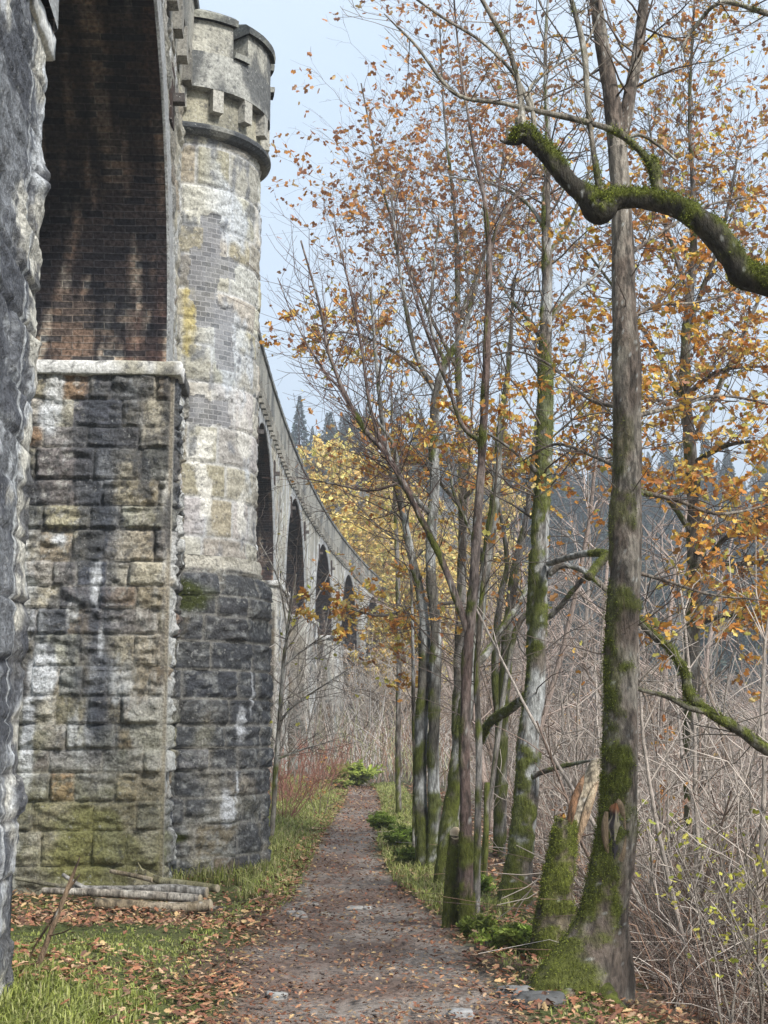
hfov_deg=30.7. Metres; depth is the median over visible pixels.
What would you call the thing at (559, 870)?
snapped trunk
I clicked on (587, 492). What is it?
bare tree
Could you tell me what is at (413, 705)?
slim tree
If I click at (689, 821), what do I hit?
hazel shrub
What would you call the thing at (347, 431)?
conifer
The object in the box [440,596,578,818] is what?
bare tree
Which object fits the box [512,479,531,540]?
conifer
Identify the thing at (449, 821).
leaning tree
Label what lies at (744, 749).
bare tree
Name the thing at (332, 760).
bare shrub
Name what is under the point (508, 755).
bare shrub
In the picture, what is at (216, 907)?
log
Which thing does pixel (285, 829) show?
grass
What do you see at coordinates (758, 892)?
bare shrub
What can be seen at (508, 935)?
fern
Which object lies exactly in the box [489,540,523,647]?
conifer
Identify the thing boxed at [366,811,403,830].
fern
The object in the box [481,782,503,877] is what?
dead pole
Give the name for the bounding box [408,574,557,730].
bare tree
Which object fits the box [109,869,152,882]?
log
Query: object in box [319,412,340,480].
conifer
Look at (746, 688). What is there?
bare tree
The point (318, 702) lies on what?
bare shrub
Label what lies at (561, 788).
bare shrub
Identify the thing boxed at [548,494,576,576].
conifer
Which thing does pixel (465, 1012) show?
stone
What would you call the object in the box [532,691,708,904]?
bare shrub
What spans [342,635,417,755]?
bare shrub
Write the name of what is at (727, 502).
conifer
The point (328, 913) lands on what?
stone
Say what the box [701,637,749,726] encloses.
bare tree
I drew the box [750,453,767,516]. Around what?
conifer
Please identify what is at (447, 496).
conifer
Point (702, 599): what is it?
conifer
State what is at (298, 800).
bare shrub
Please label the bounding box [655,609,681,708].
conifer
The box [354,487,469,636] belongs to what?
golden tree
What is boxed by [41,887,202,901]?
log
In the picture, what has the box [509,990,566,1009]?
stone
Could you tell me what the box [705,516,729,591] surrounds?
conifer
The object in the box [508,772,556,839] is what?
bare shrub
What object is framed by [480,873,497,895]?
fern
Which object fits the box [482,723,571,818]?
bare shrub
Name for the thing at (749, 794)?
bare shrub
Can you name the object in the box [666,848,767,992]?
hazel shrub
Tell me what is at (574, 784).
bare shrub
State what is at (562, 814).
beech sapling
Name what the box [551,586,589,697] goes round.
conifer
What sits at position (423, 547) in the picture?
golden tree
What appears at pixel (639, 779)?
bare shrub
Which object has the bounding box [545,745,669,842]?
bare shrub
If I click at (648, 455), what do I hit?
conifer
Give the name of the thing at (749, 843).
bare shrub
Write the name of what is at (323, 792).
beech sapling
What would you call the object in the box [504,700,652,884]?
bare shrub
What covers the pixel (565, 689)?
bare tree
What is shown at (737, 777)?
bare tree
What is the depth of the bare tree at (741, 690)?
34.33 m
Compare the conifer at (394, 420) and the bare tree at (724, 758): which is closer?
the bare tree at (724, 758)
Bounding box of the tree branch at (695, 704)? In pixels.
[563,548,767,784]
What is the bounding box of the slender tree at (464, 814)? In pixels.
[224,0,586,930]
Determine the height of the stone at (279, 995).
0.087 m
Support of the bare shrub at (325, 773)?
on the ground at (348, 1006)
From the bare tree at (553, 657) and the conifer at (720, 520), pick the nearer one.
the bare tree at (553, 657)
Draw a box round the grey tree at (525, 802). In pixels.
[343,0,712,910]
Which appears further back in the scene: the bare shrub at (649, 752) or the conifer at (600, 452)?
the conifer at (600, 452)
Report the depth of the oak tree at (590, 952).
9.48 m
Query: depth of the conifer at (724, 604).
118.32 m
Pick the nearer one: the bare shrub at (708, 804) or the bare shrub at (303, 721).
the bare shrub at (708, 804)
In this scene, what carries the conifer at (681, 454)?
on the ground at (348, 1006)
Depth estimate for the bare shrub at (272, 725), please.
25.07 m
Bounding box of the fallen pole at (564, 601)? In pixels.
[481,539,609,873]
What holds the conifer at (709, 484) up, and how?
on the ground at (348, 1006)
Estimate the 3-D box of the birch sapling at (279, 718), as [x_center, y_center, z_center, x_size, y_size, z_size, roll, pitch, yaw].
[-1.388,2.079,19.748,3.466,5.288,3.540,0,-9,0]
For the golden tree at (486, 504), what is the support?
on the ground at (348, 1006)
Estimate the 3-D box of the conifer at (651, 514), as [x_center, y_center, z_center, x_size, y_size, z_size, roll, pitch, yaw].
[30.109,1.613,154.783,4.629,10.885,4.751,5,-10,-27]
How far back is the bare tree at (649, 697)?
30.95 m
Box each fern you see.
[325,774,354,789]
[326,759,384,786]
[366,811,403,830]
[376,822,411,846]
[391,845,414,865]
[455,913,497,936]
[467,923,529,953]
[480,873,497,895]
[517,923,531,937]
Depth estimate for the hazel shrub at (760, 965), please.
9.31 m
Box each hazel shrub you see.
[594,768,767,1001]
[637,799,766,1018]
[648,818,767,1023]
[655,865,767,1023]
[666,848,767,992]
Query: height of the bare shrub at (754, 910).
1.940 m
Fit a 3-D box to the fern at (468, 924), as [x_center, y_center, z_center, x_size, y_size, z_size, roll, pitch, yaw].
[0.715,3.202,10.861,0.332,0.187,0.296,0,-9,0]
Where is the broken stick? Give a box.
[27,857,80,967]
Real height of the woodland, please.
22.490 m
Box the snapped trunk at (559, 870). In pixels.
[525,758,601,961]
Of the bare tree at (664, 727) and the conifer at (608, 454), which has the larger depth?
the conifer at (608, 454)
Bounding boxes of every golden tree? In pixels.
[297,428,408,635]
[307,441,412,632]
[349,555,456,709]
[351,455,453,590]
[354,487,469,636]
[368,498,488,670]
[416,460,531,658]
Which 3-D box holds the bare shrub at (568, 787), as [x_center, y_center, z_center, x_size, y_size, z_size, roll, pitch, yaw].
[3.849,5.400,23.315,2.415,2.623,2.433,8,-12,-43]
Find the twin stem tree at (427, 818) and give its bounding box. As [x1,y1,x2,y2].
[255,135,580,867]
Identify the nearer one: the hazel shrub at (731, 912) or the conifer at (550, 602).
the hazel shrub at (731, 912)
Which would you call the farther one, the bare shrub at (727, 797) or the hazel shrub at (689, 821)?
the bare shrub at (727, 797)
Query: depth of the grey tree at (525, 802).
13.09 m
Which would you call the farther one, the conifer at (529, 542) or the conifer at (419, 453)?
the conifer at (419, 453)
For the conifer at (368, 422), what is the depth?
182.60 m
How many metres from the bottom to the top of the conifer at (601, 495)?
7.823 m
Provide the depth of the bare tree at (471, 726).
51.44 m
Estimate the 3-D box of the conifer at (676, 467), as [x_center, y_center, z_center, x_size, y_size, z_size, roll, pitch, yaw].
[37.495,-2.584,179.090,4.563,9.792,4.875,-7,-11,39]
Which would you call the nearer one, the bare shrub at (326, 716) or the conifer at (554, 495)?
the bare shrub at (326, 716)
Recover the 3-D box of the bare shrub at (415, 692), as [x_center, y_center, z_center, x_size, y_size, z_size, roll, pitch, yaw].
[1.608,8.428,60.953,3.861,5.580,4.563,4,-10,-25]
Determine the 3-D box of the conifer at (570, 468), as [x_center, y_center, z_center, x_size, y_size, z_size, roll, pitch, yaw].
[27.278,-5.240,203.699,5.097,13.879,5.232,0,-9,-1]
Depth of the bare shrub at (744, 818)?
12.07 m
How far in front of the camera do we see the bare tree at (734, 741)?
38.98 m
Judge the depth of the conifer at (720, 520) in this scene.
146.69 m
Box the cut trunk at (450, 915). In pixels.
[439,827,459,927]
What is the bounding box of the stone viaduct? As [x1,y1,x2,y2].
[0,0,389,1000]
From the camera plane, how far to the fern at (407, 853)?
16.13 m
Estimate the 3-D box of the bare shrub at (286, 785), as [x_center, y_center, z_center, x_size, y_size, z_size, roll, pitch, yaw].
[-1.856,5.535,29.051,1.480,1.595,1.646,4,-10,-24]
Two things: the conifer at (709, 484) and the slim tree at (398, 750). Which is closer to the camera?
the slim tree at (398, 750)
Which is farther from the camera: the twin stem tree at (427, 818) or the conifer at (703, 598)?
the conifer at (703, 598)
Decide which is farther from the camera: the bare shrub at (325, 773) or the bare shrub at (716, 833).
the bare shrub at (325, 773)
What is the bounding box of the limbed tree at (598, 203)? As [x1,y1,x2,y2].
[339,0,767,296]
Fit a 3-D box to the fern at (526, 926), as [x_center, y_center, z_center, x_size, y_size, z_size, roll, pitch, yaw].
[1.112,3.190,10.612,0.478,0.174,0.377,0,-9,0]
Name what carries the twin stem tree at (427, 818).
on the ground at (348, 1006)
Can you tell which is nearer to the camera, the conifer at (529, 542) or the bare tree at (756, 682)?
the bare tree at (756, 682)
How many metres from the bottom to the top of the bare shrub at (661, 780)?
2.638 m
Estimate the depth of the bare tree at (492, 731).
37.16 m
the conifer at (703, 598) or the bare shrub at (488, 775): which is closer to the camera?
the bare shrub at (488, 775)
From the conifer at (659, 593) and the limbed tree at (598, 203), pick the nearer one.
the limbed tree at (598, 203)
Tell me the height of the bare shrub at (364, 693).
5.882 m
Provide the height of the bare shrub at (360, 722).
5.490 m
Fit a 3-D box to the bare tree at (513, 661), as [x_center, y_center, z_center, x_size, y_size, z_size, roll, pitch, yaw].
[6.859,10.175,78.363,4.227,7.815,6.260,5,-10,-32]
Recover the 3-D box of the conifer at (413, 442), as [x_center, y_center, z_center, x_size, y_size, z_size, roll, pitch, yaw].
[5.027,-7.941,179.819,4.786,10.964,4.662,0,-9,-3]
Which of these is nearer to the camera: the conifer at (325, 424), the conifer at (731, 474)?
the conifer at (731, 474)
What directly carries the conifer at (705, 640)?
on the ground at (348, 1006)
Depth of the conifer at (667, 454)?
177.70 m
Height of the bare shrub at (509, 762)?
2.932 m
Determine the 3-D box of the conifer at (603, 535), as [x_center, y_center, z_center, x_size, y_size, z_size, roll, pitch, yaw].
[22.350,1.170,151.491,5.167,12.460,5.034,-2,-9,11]
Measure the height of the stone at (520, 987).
0.113 m
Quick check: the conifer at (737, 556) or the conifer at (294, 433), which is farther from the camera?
the conifer at (294, 433)
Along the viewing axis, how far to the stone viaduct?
15.25 m
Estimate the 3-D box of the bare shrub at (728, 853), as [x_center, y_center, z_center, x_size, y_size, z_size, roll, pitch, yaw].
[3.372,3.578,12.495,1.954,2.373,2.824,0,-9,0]
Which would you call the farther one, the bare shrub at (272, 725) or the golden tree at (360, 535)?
the golden tree at (360, 535)
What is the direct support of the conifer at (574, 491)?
on the ground at (348, 1006)
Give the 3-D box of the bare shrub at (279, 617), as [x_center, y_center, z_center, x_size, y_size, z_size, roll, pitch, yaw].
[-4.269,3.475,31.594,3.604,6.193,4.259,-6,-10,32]
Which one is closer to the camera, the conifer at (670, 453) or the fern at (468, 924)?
the fern at (468, 924)
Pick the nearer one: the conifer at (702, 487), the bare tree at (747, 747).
the bare tree at (747, 747)
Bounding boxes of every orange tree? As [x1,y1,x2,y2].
[343,626,386,743]
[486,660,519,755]
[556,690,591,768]
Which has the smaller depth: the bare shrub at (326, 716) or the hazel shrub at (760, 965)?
the hazel shrub at (760, 965)
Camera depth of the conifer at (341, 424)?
188.45 m
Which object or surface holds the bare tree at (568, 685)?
on the ground at (348, 1006)
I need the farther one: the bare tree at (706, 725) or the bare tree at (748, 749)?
the bare tree at (748, 749)
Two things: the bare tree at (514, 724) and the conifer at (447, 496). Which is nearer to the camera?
the bare tree at (514, 724)
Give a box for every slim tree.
[308,310,512,814]
[336,338,566,912]
[349,460,465,846]
[397,285,610,858]
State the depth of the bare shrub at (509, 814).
24.09 m
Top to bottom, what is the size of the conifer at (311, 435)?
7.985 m
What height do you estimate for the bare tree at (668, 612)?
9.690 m
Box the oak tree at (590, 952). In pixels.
[458,0,767,1020]
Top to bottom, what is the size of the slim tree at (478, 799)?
5.427 m
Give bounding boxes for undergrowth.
[287,672,767,1023]
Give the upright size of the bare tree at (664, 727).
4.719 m
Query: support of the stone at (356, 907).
on the ground at (348, 1006)
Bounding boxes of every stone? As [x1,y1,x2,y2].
[265,990,287,999]
[286,910,307,917]
[297,902,318,905]
[319,911,330,915]
[344,905,371,910]
[444,1008,473,1020]
[494,985,531,997]
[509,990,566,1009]
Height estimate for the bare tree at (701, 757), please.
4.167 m
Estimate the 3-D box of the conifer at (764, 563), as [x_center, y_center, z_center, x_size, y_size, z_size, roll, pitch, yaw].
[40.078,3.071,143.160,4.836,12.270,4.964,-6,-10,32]
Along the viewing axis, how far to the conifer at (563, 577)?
119.14 m
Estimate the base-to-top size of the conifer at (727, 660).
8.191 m
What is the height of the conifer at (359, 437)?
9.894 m
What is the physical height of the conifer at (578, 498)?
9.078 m
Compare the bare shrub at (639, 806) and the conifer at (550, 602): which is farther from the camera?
the conifer at (550, 602)
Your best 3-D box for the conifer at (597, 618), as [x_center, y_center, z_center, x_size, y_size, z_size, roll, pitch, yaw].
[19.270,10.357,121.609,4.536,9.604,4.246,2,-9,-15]
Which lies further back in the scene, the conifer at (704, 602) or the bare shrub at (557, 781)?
the conifer at (704, 602)
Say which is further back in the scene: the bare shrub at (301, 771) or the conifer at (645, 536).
the conifer at (645, 536)
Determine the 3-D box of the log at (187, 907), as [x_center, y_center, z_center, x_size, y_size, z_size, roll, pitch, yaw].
[-2.150,3.677,13.068,1.122,0.147,0.116,-1,-9,8]
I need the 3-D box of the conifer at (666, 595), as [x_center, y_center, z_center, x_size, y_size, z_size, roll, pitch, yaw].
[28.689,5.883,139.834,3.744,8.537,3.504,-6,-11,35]
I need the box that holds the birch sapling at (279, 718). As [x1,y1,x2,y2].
[255,476,406,836]
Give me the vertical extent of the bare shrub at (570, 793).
2.723 m
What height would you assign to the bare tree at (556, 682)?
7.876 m
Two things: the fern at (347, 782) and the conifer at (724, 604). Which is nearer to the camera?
the fern at (347, 782)
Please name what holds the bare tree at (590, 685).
on the ground at (348, 1006)
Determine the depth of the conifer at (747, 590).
121.55 m
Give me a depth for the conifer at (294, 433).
179.86 m
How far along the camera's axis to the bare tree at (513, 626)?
90.99 m
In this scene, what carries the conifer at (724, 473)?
on the ground at (348, 1006)
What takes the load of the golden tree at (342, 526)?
on the ground at (348, 1006)
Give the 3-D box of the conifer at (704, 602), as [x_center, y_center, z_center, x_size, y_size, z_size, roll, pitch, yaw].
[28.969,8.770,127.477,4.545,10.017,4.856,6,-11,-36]
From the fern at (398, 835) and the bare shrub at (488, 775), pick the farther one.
the bare shrub at (488, 775)
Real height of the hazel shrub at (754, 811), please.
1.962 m
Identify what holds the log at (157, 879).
on the log at (190, 889)
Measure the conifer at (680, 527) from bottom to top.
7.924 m
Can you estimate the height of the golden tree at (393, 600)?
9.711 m
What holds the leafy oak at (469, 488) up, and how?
on the ground at (348, 1006)
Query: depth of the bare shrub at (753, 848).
11.16 m
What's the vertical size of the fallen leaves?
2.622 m
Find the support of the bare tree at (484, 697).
on the ground at (348, 1006)
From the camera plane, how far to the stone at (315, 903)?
13.16 m
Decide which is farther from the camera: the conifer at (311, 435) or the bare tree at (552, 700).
the conifer at (311, 435)
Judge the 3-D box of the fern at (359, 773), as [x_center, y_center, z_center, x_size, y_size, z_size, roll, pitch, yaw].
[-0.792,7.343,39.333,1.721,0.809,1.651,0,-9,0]
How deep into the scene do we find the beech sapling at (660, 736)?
18.32 m
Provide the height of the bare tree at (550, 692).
9.462 m
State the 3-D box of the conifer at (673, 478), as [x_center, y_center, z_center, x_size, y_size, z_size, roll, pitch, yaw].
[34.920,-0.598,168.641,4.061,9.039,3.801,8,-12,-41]
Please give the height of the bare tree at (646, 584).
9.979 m
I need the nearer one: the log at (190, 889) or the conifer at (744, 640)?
the log at (190, 889)
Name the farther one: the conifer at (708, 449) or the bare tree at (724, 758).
the conifer at (708, 449)
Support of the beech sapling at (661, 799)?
on the ground at (348, 1006)
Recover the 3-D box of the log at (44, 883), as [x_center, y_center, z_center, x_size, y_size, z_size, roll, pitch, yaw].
[-3.352,3.774,14.188,0.965,0.116,0.049,-4,-10,24]
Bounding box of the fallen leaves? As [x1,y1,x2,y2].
[11,781,751,1023]
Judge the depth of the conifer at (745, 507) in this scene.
162.32 m
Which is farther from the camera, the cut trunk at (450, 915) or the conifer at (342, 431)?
the conifer at (342, 431)
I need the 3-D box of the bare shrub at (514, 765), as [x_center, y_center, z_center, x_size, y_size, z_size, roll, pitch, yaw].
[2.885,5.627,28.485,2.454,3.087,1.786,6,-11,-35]
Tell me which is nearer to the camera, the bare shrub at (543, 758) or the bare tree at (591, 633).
the bare shrub at (543, 758)
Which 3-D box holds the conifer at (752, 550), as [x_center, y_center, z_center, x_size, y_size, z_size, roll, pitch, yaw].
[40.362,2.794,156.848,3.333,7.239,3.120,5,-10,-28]
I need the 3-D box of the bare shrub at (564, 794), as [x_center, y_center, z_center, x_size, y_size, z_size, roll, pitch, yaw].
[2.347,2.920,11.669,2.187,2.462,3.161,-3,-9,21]
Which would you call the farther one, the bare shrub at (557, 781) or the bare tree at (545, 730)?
the bare tree at (545, 730)
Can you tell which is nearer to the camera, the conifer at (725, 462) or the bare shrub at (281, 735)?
the bare shrub at (281, 735)
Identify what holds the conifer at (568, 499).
on the ground at (348, 1006)
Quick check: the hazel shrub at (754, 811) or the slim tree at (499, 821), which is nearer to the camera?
the hazel shrub at (754, 811)
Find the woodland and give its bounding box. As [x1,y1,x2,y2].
[337,616,767,824]
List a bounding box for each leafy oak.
[259,0,607,827]
[456,0,767,882]
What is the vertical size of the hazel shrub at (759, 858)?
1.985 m
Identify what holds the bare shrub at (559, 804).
on the ground at (348, 1006)
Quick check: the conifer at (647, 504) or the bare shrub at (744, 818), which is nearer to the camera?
the bare shrub at (744, 818)
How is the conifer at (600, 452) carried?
on the ground at (348, 1006)
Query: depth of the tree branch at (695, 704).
9.90 m
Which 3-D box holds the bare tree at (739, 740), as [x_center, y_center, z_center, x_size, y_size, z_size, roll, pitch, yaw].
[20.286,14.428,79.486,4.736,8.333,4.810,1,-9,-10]
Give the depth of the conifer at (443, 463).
223.88 m
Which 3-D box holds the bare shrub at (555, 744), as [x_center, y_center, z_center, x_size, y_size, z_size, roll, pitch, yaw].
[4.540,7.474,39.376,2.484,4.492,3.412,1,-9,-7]
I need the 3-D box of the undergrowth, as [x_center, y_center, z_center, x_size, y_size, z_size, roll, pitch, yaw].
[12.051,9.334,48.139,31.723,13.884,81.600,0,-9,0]
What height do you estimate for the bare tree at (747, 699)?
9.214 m
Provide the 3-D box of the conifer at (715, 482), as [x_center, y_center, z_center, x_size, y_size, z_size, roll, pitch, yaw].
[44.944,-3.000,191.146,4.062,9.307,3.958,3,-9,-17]
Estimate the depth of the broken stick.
7.94 m
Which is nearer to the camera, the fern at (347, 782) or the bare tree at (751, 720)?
the bare tree at (751, 720)
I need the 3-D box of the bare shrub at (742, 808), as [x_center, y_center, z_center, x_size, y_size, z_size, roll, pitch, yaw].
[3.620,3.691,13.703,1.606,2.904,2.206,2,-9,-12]
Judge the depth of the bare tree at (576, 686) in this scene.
45.50 m
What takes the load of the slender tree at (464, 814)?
on the ground at (348, 1006)
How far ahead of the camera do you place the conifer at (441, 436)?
213.37 m
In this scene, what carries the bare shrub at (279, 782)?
on the ground at (348, 1006)
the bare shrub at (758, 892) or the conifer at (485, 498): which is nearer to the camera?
the bare shrub at (758, 892)
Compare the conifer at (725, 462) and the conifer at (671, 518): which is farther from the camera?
the conifer at (725, 462)
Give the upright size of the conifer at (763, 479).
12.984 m
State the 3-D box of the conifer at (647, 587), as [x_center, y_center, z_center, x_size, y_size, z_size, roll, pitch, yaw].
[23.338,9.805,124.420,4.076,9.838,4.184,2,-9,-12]
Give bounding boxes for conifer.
[291,396,312,474]
[309,426,315,460]
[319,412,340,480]
[321,413,329,440]
[336,399,362,479]
[337,412,351,479]
[339,421,346,456]
[342,410,367,484]
[359,403,374,472]
[384,396,404,461]
[404,415,429,491]
[408,410,440,492]
[439,419,453,496]
[439,435,456,496]
[442,438,469,506]
[482,441,494,521]
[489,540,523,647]
[502,480,526,544]
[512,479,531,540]
[524,528,548,596]
[546,589,574,712]
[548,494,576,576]
[549,464,576,551]
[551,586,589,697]
[554,537,583,673]
[559,429,583,512]
[563,470,581,529]
[567,605,590,666]
[568,474,581,520]
[570,474,597,542]
[571,468,609,575]
[579,541,602,613]
[583,433,611,537]
[589,576,608,659]
[590,541,609,595]
[595,478,608,527]
[601,452,612,512]
[639,565,671,682]
[639,570,658,679]
[640,567,656,659]
[641,452,654,507]
[641,475,649,517]
[641,546,648,588]
[642,484,680,573]
[642,486,655,520]
[642,511,657,586]
[646,438,680,529]
[655,441,675,511]
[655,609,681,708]
[658,529,685,609]
[659,470,678,543]
[664,484,684,551]
[672,454,686,500]
[676,576,711,655]
[677,495,686,558]
[679,440,685,486]
[679,573,718,647]
[698,437,720,527]
[700,471,713,539]
[700,596,719,703]
[700,601,736,747]
[702,457,721,510]
[703,435,716,477]
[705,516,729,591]
[709,566,739,663]
[711,502,745,591]
[712,460,720,498]
[715,632,748,720]
[716,448,741,528]
[717,451,740,510]
[723,495,752,566]
[724,576,755,690]
[727,466,734,509]
[732,477,756,551]
[732,537,757,611]
[737,622,766,697]
[740,506,756,566]
[741,567,761,636]
[745,456,762,516]
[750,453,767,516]
[750,628,767,715]
[756,447,767,539]
[756,537,767,589]
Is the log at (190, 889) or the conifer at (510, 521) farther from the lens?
the conifer at (510, 521)
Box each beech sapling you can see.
[301,755,346,814]
[551,796,640,874]
[638,780,731,951]
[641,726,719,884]
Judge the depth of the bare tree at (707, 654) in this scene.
32.28 m
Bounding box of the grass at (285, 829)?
[0,773,653,1023]
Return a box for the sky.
[199,0,767,511]
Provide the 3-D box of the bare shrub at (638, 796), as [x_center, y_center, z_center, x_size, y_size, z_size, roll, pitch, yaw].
[3.042,4.079,17.514,1.632,2.623,2.241,6,-11,-34]
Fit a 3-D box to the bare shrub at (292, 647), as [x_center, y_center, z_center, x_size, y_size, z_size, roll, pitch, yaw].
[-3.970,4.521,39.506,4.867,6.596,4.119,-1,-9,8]
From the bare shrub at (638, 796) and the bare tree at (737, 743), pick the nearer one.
the bare shrub at (638, 796)
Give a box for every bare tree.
[341,306,686,842]
[358,467,600,761]
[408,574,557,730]
[428,570,518,787]
[439,672,510,751]
[440,590,520,769]
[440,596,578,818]
[441,596,549,768]
[447,563,601,776]
[481,671,579,767]
[482,592,654,770]
[485,590,564,683]
[486,634,523,687]
[487,679,594,793]
[488,442,767,801]
[490,415,722,762]
[493,595,587,786]
[504,555,643,771]
[510,662,595,755]
[514,512,668,760]
[515,575,600,734]
[546,652,600,728]
[547,592,767,845]
[550,589,756,814]
[561,540,744,776]
[564,645,600,722]
[566,464,767,827]
[568,699,673,795]
[638,643,767,817]
[638,647,719,814]
[639,600,767,834]
[639,705,709,827]
[639,732,735,848]
[643,633,738,814]
[648,662,767,802]
[668,475,767,808]
[669,714,738,822]
[676,700,767,802]
[700,587,767,806]
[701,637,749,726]
[705,730,742,801]
[706,698,755,772]
[707,693,766,809]
[714,678,767,796]
[714,705,767,786]
[715,737,767,844]
[731,651,767,739]
[733,669,767,740]
[735,644,766,721]
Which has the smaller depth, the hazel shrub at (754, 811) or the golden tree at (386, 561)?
the hazel shrub at (754, 811)
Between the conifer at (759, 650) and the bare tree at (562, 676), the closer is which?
the bare tree at (562, 676)
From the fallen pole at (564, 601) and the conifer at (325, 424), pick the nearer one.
the fallen pole at (564, 601)
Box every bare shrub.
[256,547,311,735]
[268,585,343,793]
[268,621,318,781]
[268,737,311,802]
[268,744,329,800]
[268,758,328,817]
[269,740,334,795]
[270,610,372,783]
[282,570,330,729]
[286,730,350,792]
[288,639,370,775]
[295,732,353,784]
[299,612,401,763]
[321,633,405,761]
[321,635,404,764]
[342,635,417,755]
[376,594,450,711]
[378,642,451,738]
[441,696,540,812]
[470,693,520,811]
[470,722,564,833]
[470,724,551,803]
[470,748,562,850]
[471,690,593,834]
[471,744,515,811]
[477,536,767,1020]
[482,596,725,899]
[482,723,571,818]
[483,746,680,848]
[495,712,767,973]
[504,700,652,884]
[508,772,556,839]
[509,709,580,802]
[510,743,683,843]
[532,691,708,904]
[533,712,683,893]
[536,738,597,853]
[538,743,581,853]
[538,767,669,851]
[539,730,638,821]
[539,759,683,811]
[540,809,766,957]
[541,758,640,848]
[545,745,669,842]
[551,661,767,881]
[555,734,722,876]
[572,738,676,904]
[579,708,716,853]
[594,698,767,994]
[635,660,767,979]
[636,745,758,911]
[640,781,767,973]
[641,786,767,941]
[642,752,761,885]
[642,755,767,927]
[645,746,765,848]
[646,808,767,983]
[653,764,760,893]
[662,804,767,1020]
[668,717,767,1002]
[669,753,764,860]
[670,741,767,1004]
[712,789,767,932]
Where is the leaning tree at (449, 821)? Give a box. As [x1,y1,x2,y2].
[311,219,609,885]
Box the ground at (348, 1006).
[0,480,767,1023]
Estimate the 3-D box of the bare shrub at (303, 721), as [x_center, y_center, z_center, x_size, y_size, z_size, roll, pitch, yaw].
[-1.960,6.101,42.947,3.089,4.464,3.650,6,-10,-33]
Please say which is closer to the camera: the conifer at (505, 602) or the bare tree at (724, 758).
the bare tree at (724, 758)
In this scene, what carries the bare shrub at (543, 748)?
on the ground at (348, 1006)
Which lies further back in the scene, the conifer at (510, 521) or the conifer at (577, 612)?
the conifer at (510, 521)
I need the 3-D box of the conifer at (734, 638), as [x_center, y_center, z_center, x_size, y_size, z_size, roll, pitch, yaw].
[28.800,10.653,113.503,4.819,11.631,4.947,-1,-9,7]
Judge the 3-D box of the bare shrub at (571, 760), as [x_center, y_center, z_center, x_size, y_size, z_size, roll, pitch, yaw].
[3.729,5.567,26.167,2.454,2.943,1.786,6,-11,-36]
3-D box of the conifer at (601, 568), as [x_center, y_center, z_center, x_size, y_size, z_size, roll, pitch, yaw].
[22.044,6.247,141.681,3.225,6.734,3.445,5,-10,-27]
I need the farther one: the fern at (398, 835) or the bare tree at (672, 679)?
the bare tree at (672, 679)
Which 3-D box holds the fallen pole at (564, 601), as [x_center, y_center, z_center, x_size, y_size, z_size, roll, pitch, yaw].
[1.886,2.086,14.814,0.862,3.837,1.933,6,-11,-34]
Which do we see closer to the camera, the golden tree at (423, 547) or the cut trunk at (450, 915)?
the cut trunk at (450, 915)
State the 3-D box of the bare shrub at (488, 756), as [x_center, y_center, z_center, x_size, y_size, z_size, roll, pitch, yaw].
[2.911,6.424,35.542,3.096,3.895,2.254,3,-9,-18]
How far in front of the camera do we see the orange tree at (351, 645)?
69.37 m
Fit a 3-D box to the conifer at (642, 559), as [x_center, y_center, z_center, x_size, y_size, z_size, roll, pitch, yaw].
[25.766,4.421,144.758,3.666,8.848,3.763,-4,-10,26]
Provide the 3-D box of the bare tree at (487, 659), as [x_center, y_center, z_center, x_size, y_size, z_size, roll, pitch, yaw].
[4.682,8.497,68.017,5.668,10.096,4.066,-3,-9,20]
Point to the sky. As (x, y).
(292, 27)
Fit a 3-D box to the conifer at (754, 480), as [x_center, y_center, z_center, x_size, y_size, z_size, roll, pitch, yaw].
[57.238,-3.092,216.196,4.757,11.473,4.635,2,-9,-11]
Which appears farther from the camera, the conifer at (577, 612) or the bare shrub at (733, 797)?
the conifer at (577, 612)
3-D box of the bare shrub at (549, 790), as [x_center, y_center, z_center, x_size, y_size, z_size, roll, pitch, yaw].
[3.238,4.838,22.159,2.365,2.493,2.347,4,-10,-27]
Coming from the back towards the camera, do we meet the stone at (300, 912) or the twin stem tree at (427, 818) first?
the twin stem tree at (427, 818)
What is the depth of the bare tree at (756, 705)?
24.20 m
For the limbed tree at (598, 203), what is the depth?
7.33 m
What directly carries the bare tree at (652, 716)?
on the ground at (348, 1006)
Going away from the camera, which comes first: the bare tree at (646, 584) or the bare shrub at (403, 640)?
the bare tree at (646, 584)
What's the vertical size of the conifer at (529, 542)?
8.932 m
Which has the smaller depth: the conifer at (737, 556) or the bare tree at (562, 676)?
the bare tree at (562, 676)
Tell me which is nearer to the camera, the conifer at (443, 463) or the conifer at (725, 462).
the conifer at (725, 462)
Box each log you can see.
[15,877,65,887]
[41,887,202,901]
[62,873,208,897]
[94,897,212,913]
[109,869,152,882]
[138,862,219,892]
[169,901,225,908]
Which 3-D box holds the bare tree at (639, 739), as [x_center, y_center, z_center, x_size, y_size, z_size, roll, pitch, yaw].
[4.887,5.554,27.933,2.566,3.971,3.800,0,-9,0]
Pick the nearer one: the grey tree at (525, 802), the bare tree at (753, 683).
the grey tree at (525, 802)
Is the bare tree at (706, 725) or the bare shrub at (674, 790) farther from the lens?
the bare tree at (706, 725)
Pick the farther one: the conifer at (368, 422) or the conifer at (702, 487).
the conifer at (368, 422)
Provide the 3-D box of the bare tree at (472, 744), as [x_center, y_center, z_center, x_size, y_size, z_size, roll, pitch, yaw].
[2.807,3.172,37.747,6.418,10.522,6.518,2,-9,-15]
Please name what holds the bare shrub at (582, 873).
on the ground at (348, 1006)
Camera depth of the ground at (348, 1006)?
10.06 m
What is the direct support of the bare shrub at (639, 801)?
on the ground at (348, 1006)
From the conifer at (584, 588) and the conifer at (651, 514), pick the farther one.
the conifer at (651, 514)

